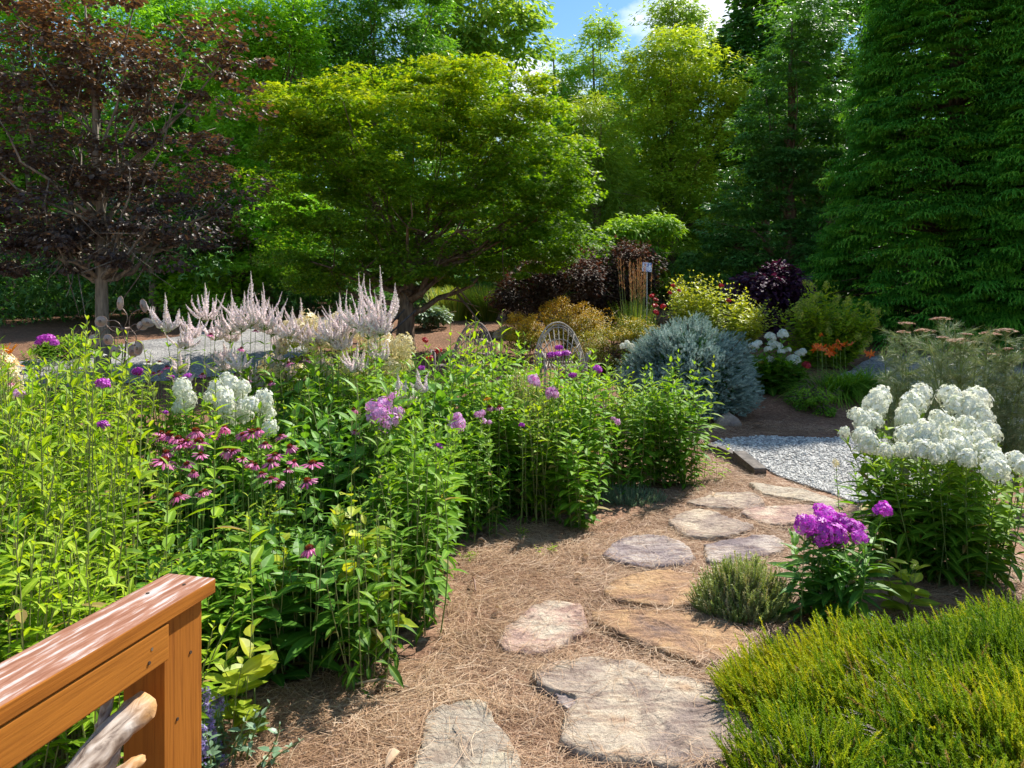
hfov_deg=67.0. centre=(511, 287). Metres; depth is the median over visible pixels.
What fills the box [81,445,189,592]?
goldenrod plant
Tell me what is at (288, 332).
culvers root
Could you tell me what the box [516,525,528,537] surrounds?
weed sprig
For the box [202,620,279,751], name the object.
magnolia sprout
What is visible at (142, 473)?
goldenrod plant
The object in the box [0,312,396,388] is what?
gravel drive
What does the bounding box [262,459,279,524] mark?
coneflower
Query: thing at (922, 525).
white phlox
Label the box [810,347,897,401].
daylily
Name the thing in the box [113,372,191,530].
phlox plant
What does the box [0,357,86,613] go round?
goldenrod plant
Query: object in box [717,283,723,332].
red flower
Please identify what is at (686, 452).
phlox plant
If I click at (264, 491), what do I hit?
coneflower
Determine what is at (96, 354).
tall shoot
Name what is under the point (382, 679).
twig
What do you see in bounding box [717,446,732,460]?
timber edging
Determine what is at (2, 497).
goldenrod plant
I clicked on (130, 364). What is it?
tall shoot
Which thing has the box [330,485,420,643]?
phlox plant
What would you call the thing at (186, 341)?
culvers root
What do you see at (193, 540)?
coneflower
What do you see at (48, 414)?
goldenrod plant
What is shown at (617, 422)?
pink phlox
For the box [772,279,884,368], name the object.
hydrangea shrub
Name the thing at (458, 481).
phlox plant
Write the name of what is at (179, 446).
coneflower
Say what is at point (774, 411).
ground
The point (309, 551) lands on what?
coneflower
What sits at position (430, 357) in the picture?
red flower
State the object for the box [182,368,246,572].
tall shoot
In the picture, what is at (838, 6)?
broadleaf tree
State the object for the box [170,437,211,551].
coneflower
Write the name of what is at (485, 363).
tall shoot
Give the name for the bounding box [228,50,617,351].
japanese maple
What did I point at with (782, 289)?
smokebush shrub
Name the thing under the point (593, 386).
tall shoot
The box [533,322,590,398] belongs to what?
twig chair
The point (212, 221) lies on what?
copper beech
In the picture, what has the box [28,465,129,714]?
goldenrod plant
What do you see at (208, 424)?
coneflower foliage
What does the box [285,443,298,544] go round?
coneflower
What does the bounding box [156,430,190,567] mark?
coneflower
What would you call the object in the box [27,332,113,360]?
green shrub
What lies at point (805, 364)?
red flower
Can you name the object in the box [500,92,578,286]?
woodland tree
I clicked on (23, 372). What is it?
goldenrod plant
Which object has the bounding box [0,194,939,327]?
undergrowth
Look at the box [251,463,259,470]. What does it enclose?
coneflower
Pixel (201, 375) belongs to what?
coneflower
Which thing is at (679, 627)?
stepping stone
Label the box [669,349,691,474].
tall shoot
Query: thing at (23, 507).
goldenrod plant
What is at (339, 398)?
phlox plant
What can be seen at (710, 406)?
tall shoot
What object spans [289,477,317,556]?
coneflower
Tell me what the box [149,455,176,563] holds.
coneflower
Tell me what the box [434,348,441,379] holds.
red flower
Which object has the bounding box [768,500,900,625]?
purple phlox
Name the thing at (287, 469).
coneflower
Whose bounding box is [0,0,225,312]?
broadleaf tree
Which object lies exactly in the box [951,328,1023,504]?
bronze fennel
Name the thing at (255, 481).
coneflower
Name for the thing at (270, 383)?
coneflower
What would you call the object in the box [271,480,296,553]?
coneflower
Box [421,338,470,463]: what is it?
phlox plant
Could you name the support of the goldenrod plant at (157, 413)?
on the ground at (774, 411)
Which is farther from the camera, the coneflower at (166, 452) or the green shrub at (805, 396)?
the green shrub at (805, 396)
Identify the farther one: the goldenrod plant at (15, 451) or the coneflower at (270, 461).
the coneflower at (270, 461)
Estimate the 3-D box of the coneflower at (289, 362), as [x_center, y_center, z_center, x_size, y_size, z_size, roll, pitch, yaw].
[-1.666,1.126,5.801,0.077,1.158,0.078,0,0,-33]
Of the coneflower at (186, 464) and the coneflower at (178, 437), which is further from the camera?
the coneflower at (178, 437)
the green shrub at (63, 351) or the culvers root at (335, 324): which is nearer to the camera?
the culvers root at (335, 324)
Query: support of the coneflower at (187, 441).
on the ground at (774, 411)
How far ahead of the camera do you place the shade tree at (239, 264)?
19.52 m
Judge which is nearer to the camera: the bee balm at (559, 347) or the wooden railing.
the wooden railing
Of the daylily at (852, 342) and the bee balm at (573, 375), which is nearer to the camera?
the bee balm at (573, 375)
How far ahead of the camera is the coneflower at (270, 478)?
3.95 m
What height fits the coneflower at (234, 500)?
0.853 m
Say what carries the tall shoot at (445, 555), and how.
on the ground at (774, 411)
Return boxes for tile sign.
[642,262,651,324]
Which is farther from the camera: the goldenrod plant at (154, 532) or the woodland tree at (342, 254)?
the woodland tree at (342, 254)
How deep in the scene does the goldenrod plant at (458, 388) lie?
7.16 m
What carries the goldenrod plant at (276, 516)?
on the ground at (774, 411)
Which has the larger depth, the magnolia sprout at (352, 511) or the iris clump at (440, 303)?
the iris clump at (440, 303)
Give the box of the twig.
[355,678,407,687]
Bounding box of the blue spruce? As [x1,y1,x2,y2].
[611,311,766,423]
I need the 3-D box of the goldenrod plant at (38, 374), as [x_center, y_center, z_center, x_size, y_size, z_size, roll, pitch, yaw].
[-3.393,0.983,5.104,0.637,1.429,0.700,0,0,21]
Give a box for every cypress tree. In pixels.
[791,0,1023,358]
[908,0,1023,363]
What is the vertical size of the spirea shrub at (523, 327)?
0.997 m
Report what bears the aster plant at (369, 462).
on the ground at (774, 411)
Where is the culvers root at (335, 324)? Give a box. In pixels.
[308,293,358,434]
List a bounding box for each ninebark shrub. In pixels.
[483,244,621,330]
[557,235,670,328]
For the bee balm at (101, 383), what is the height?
1.177 m
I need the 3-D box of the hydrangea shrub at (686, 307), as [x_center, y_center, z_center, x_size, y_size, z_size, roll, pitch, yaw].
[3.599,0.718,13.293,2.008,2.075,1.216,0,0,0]
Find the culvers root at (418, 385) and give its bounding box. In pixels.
[380,368,429,489]
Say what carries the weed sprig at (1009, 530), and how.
on the ground at (774, 411)
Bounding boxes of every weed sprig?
[458,551,477,561]
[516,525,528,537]
[534,545,556,553]
[672,426,709,481]
[700,444,730,479]
[991,529,1011,559]
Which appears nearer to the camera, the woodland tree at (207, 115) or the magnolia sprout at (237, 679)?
the magnolia sprout at (237, 679)
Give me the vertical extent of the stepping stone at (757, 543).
0.142 m
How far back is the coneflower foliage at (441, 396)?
5.63 m
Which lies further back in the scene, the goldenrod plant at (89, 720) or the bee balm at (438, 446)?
the bee balm at (438, 446)
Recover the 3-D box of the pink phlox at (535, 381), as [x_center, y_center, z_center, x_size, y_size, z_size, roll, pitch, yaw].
[0.232,1.184,5.919,0.419,1.046,0.494,0,0,0]
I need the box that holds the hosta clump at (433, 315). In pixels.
[415,305,456,329]
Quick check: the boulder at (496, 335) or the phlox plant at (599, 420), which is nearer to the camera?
the phlox plant at (599, 420)
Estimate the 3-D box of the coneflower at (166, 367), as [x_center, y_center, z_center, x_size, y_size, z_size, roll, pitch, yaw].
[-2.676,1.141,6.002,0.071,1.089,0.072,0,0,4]
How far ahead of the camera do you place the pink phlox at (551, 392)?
5.78 m
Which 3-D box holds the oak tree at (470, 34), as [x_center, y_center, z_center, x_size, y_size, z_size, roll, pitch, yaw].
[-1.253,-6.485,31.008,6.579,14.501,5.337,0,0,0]
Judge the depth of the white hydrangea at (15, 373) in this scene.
5.50 m
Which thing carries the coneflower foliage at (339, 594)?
on the ground at (774, 411)
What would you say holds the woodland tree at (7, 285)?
on the ground at (774, 411)
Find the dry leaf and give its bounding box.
[385,748,399,767]
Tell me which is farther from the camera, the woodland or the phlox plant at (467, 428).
the woodland
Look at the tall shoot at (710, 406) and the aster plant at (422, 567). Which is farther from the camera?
the tall shoot at (710, 406)
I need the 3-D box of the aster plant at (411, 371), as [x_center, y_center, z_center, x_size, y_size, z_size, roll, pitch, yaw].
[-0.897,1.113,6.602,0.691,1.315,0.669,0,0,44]
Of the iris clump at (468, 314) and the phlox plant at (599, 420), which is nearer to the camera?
the phlox plant at (599, 420)
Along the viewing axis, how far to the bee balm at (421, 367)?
5.99 m
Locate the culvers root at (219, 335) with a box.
[179,285,243,466]
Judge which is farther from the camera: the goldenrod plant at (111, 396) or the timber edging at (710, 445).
the timber edging at (710, 445)
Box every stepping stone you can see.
[413,699,521,767]
[496,600,589,658]
[532,656,754,767]
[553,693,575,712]
[592,609,753,669]
[601,534,695,570]
[604,569,704,610]
[667,509,753,540]
[686,491,764,511]
[703,534,784,566]
[740,504,830,529]
[749,482,847,509]
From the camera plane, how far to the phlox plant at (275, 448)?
4.62 m
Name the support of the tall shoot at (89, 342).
on the ground at (774, 411)
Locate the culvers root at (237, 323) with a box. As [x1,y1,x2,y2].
[203,271,287,462]
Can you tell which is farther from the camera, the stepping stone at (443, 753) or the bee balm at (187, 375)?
the bee balm at (187, 375)
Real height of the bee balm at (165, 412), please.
0.989 m
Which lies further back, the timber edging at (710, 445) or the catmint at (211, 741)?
the timber edging at (710, 445)
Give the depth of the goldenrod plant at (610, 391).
7.19 m
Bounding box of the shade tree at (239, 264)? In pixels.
[133,193,351,315]
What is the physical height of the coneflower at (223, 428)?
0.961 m
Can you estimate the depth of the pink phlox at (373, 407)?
4.71 m
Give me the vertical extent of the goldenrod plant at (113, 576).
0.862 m
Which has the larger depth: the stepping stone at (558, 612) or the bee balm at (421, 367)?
the bee balm at (421, 367)
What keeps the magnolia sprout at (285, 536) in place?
on the ground at (774, 411)
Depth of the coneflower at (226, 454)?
4.11 m
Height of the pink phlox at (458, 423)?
0.890 m
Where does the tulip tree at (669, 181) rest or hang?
on the ground at (774, 411)
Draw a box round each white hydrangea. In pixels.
[0,347,25,424]
[748,329,811,395]
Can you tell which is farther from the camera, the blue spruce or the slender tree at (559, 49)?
the slender tree at (559, 49)
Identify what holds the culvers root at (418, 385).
on the ground at (774, 411)
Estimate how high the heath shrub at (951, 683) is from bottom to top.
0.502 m
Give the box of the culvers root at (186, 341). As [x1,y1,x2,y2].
[145,294,200,505]
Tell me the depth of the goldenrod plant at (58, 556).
2.74 m
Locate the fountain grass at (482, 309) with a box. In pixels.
[460,283,501,320]
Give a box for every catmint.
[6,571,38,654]
[201,686,302,767]
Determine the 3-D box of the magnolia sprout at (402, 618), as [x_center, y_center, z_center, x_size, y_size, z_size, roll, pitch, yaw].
[-0.650,1.365,3.520,0.390,0.663,0.350,0,0,-32]
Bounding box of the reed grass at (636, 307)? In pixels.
[609,256,662,355]
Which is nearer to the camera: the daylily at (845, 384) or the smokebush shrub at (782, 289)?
the daylily at (845, 384)
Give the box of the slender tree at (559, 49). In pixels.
[515,19,583,301]
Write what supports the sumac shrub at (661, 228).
on the ground at (774, 411)
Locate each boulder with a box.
[475,338,490,344]
[492,326,507,337]
[714,413,741,425]
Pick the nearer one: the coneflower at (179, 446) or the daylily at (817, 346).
the coneflower at (179, 446)
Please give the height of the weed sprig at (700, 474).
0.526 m
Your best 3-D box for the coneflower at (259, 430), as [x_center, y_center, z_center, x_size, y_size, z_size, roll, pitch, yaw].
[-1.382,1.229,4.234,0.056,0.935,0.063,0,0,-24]
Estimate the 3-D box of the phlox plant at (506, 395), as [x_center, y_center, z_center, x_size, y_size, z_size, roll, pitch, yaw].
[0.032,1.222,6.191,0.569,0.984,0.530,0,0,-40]
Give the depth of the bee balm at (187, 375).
5.40 m
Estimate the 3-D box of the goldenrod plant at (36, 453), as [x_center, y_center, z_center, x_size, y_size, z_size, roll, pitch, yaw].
[-2.031,1.042,3.547,0.600,1.347,0.547,0,0,15]
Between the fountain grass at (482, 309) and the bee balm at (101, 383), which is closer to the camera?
the bee balm at (101, 383)
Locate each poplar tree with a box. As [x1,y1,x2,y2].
[525,2,643,234]
[628,0,737,285]
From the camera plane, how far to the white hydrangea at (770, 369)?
11.09 m
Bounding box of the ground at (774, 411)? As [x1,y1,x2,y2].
[0,293,1023,767]
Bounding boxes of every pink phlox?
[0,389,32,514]
[18,334,79,368]
[344,391,410,551]
[442,412,494,543]
[461,410,511,543]
[515,373,560,515]
[518,385,565,515]
[591,416,641,494]
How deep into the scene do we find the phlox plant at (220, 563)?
3.50 m
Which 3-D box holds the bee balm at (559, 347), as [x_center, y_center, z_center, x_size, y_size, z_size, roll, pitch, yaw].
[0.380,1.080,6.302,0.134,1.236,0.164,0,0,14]
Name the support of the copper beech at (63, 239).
on the ground at (774, 411)
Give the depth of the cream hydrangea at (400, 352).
6.25 m
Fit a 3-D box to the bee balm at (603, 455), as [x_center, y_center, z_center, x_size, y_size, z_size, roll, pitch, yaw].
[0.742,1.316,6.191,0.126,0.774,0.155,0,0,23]
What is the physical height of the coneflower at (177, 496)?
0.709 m
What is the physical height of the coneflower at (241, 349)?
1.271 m
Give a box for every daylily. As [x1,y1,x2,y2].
[0,342,18,354]
[773,349,878,409]
[775,343,881,408]
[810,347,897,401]
[813,343,823,381]
[819,332,822,372]
[820,339,900,397]
[827,344,841,379]
[839,341,853,372]
[864,349,874,360]
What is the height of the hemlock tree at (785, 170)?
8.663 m
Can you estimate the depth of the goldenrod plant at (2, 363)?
5.13 m
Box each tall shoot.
[0,368,17,537]
[20,349,42,423]
[31,344,83,501]
[63,315,109,515]
[78,325,115,447]
[99,364,140,595]
[111,330,145,542]
[141,457,193,577]
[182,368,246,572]
[216,492,274,704]
[301,337,323,441]
[422,456,467,636]
[443,316,459,429]
[459,321,476,417]
[468,338,492,442]
[566,351,593,496]
[583,363,607,496]
[637,381,661,486]
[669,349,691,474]
[701,355,724,475]
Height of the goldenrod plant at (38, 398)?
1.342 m
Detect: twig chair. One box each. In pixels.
[430,321,494,393]
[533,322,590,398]
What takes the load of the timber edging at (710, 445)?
on the ground at (774, 411)
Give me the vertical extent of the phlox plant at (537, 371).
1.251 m
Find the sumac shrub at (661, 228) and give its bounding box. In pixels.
[588,207,690,282]
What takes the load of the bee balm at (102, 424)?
on the ground at (774, 411)
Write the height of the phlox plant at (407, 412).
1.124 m
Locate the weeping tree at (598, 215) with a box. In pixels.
[549,89,655,311]
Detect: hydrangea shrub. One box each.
[663,270,781,348]
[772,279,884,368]
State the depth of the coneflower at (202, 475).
4.10 m
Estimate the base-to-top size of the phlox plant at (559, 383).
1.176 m
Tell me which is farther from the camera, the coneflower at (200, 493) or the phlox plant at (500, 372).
the phlox plant at (500, 372)
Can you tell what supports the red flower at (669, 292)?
on the ground at (774, 411)
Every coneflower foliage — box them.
[116,538,236,629]
[129,425,227,556]
[159,531,248,643]
[165,424,240,545]
[174,459,273,562]
[183,392,273,512]
[201,531,366,688]
[225,515,334,653]
[249,394,342,542]
[256,356,357,518]
[259,344,344,496]
[274,480,367,606]
[290,521,388,647]
[298,402,368,530]
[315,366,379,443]
[336,343,394,397]
[361,347,483,473]
[366,357,426,384]
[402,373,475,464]
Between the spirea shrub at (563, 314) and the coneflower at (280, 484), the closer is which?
the coneflower at (280, 484)
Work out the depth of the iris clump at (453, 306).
19.73 m
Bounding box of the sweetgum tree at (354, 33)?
[292,0,467,309]
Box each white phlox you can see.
[171,371,278,558]
[618,339,643,409]
[835,382,1023,595]
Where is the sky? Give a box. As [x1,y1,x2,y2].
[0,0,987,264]
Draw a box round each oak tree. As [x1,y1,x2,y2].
[401,0,561,295]
[686,0,834,256]
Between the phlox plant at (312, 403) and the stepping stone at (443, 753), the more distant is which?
the phlox plant at (312, 403)
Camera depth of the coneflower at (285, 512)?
4.04 m
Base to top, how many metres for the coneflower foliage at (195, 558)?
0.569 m
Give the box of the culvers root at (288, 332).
[263,297,324,422]
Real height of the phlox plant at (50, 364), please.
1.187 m
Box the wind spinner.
[88,296,154,388]
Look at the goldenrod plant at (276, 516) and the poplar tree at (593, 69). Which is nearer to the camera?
the goldenrod plant at (276, 516)
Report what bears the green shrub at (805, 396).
on the ground at (774, 411)
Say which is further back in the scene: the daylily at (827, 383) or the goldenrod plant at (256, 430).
the daylily at (827, 383)
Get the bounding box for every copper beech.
[0,0,278,379]
[0,160,268,324]
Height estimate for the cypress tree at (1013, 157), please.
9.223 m
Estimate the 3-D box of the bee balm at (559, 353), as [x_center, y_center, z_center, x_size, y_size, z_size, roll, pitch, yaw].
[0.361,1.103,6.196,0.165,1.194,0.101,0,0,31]
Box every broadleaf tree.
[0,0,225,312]
[78,0,270,260]
[145,0,342,314]
[728,0,922,244]
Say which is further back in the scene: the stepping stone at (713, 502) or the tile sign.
the tile sign
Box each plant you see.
[0,330,94,597]
[0,335,63,601]
[0,345,71,512]
[0,346,16,464]
[0,349,59,558]
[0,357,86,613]
[0,370,56,512]
[0,370,59,460]
[0,389,33,594]
[0,408,121,618]
[0,410,83,660]
[0,415,73,661]
[0,479,34,662]
[0,484,23,654]
[0,486,37,654]
[0,494,77,766]
[0,502,165,749]
[0,518,102,767]
[0,527,173,767]
[5,373,139,626]
[7,337,112,542]
[13,366,96,568]
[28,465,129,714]
[33,414,185,629]
[37,361,84,481]
[38,378,139,536]
[41,551,237,765]
[45,323,156,521]
[56,389,173,601]
[59,358,159,613]
[62,356,147,541]
[76,329,170,528]
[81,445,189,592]
[106,554,169,703]
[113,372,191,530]
[121,620,225,745]
[131,340,218,522]
[134,520,222,582]
[161,400,218,493]
[167,509,286,668]
[176,552,271,700]
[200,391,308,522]
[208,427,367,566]
[213,346,276,468]
[213,396,319,558]
[216,496,278,570]
[226,384,282,496]
[255,478,309,569]
[279,369,353,508]
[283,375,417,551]
[297,385,345,476]
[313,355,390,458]
[316,502,419,700]
[320,354,393,519]
[321,337,359,408]
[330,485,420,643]
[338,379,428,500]
[343,418,436,610]
[345,425,424,533]
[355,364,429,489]
[357,355,435,474]
[369,387,476,575]
[371,468,456,643]
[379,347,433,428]
[379,380,459,545]
[389,404,466,604]
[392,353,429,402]
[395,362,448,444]
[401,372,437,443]
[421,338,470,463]
[422,394,488,530]
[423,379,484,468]
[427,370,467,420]
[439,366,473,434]
[444,309,531,486]
[455,343,529,509]
[460,394,513,521]
[465,339,512,400]
[468,331,545,421]
[470,370,541,522]
[492,381,548,500]
[497,344,569,439]
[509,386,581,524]
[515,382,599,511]
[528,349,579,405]
[528,349,586,481]
[539,411,611,531]
[545,347,614,451]
[545,380,618,484]
[552,354,619,511]
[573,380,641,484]
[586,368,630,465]
[593,480,667,506]
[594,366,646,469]
[608,364,661,489]
[624,363,675,471]
[641,368,691,488]
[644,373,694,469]
[653,354,714,490]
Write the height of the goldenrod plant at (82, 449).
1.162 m
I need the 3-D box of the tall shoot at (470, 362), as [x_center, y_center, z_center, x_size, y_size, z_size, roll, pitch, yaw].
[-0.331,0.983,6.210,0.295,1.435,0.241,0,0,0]
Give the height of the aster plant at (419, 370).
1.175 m
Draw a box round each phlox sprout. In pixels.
[831,459,849,547]
[834,443,908,565]
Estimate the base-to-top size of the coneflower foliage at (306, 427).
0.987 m
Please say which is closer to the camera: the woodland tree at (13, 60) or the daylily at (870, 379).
the daylily at (870, 379)
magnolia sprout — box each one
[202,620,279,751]
[258,533,320,650]
[319,467,389,625]
[337,512,417,658]
[861,540,940,616]
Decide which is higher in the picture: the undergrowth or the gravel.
the undergrowth
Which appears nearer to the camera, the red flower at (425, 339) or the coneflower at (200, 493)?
the coneflower at (200, 493)
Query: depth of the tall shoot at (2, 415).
3.92 m
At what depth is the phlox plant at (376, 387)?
5.45 m
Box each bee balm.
[90,378,110,484]
[94,420,109,593]
[129,367,143,510]
[155,410,176,561]
[176,373,191,458]
[418,365,424,410]
[429,443,442,506]
[514,423,529,530]
[540,352,555,444]
[550,351,563,451]
[554,345,563,423]
[560,350,570,481]
[567,372,577,425]
[593,364,606,474]
[597,404,609,496]
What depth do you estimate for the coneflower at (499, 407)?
5.60 m
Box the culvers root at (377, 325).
[327,265,399,493]
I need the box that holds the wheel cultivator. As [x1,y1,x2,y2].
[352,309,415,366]
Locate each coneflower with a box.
[121,461,156,573]
[144,446,183,563]
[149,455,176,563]
[151,435,173,556]
[153,430,164,576]
[154,491,189,572]
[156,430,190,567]
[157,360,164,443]
[163,365,170,419]
[169,435,184,561]
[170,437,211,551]
[171,440,190,549]
[172,438,194,552]
[179,460,195,540]
[179,468,213,557]
[186,427,204,549]
[187,452,220,559]
[187,487,215,562]
[195,490,207,552]
[198,373,205,466]
[203,422,245,545]
[219,448,235,561]
[222,448,246,558]
[232,460,280,554]
[235,428,272,544]
[235,432,247,540]
[236,456,248,530]
[237,347,244,420]
[239,471,290,543]
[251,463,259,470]
[252,329,258,460]
[255,427,264,516]
[258,441,284,539]
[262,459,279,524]
[262,475,278,542]
[263,452,295,550]
[268,381,274,458]
[271,459,318,538]
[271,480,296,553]
[276,434,287,497]
[283,467,292,547]
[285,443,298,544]
[286,361,294,378]
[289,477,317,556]
[300,543,316,677]
[301,459,322,603]
[304,358,311,452]
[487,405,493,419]
[494,405,503,521]
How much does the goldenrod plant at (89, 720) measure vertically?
0.838 m
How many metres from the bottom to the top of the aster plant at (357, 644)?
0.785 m
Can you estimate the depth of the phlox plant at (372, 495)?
4.08 m
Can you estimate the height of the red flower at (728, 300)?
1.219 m
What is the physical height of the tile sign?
1.780 m
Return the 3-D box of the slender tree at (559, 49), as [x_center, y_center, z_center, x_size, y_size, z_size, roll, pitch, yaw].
[1.714,-5.544,34.108,4.210,12.622,3.992,0,0,0]
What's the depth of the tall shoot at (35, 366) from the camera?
4.45 m
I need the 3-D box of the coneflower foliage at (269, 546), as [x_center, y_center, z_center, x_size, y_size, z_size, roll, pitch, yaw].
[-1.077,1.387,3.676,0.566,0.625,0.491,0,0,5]
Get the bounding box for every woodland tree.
[0,32,100,313]
[0,78,55,301]
[24,75,109,306]
[127,46,233,261]
[169,80,256,175]
[264,59,331,308]
[315,105,345,305]
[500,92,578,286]
[587,82,674,300]
[619,97,704,304]
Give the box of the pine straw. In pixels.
[202,419,1023,767]
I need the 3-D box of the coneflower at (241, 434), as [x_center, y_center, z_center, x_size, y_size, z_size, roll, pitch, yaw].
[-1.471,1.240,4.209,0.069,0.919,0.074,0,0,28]
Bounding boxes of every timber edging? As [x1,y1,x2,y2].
[702,443,716,453]
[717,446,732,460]
[733,451,766,475]
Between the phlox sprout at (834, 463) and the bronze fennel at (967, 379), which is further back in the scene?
the bronze fennel at (967, 379)
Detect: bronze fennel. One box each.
[860,317,980,487]
[902,320,1016,504]
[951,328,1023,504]
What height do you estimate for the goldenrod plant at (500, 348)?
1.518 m
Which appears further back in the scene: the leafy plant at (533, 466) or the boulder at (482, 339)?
the boulder at (482, 339)
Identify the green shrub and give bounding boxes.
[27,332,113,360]
[777,378,841,416]
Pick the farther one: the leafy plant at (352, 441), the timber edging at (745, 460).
the timber edging at (745, 460)
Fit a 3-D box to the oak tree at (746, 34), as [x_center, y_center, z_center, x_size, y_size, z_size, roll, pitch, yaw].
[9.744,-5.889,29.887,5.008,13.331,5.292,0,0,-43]
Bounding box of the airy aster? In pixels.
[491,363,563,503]
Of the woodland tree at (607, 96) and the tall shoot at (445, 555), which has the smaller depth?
the tall shoot at (445, 555)
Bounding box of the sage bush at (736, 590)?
[683,550,805,625]
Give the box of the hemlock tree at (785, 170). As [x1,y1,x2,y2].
[665,0,890,321]
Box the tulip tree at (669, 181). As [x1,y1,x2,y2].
[575,21,761,308]
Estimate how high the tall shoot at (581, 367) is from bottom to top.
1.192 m
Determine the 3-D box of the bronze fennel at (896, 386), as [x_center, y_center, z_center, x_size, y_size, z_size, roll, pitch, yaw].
[3.355,0.962,6.394,0.940,1.484,0.828,0,0,0]
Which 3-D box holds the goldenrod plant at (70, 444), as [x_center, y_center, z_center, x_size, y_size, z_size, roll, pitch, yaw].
[-2.018,1.163,3.756,0.592,1.105,0.650,0,0,23]
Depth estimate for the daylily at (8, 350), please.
7.16 m
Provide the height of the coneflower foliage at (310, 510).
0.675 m
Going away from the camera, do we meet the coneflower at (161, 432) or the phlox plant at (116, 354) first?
the coneflower at (161, 432)
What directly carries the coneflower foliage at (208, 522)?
on the ground at (774, 411)
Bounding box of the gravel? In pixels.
[711,387,1023,509]
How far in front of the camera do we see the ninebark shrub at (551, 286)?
17.27 m
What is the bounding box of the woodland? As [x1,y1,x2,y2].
[0,0,990,303]
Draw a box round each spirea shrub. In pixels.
[495,311,548,362]
[536,295,616,354]
[567,315,660,372]
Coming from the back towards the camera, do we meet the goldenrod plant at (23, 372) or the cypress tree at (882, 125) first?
the cypress tree at (882, 125)
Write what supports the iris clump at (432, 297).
on the ground at (774, 411)
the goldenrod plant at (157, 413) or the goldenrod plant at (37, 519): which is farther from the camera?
the goldenrod plant at (157, 413)
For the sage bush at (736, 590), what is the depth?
3.95 m
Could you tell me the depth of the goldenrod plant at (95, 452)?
4.16 m
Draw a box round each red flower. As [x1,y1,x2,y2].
[422,337,427,369]
[426,355,432,378]
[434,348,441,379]
[666,291,671,328]
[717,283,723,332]
[726,298,730,336]
[800,361,810,385]
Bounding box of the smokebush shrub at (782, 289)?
[716,259,823,339]
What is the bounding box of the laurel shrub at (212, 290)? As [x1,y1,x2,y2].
[148,252,268,326]
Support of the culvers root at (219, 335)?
on the ground at (774, 411)
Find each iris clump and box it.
[424,286,448,306]
[430,286,456,316]
[440,287,472,320]
[450,287,480,319]
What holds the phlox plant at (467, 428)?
on the ground at (774, 411)
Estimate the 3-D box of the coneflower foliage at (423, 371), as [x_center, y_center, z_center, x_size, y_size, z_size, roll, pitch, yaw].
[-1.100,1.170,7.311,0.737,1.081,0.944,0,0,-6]
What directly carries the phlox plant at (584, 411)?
on the ground at (774, 411)
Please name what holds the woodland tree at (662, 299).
on the ground at (774, 411)
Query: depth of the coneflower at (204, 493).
3.85 m
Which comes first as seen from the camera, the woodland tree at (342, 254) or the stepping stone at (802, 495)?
the stepping stone at (802, 495)
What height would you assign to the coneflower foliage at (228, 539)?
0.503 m
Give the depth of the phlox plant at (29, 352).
5.15 m
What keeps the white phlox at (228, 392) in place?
on the ground at (774, 411)
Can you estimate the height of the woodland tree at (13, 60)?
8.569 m
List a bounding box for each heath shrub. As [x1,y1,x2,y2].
[700,586,1023,767]
[709,673,917,767]
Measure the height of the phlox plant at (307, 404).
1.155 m
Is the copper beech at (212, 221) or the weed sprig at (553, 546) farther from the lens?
the copper beech at (212, 221)
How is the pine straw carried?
on the ground at (774, 411)
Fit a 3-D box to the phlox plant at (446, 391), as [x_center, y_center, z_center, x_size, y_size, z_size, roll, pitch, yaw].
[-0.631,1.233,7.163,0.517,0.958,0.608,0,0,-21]
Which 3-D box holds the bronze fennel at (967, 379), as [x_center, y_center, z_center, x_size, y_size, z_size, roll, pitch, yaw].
[3.578,0.955,6.116,0.892,1.499,0.654,0,0,-20]
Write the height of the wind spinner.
1.728 m
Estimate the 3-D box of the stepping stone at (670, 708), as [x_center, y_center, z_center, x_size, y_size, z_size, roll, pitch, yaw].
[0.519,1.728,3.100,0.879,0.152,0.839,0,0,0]
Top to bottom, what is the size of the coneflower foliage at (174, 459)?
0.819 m
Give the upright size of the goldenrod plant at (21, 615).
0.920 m
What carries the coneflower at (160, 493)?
on the ground at (774, 411)
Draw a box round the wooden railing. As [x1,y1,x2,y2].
[0,574,214,767]
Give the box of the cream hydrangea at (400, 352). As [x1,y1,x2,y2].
[257,308,415,463]
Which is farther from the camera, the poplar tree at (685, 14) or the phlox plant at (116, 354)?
the poplar tree at (685, 14)

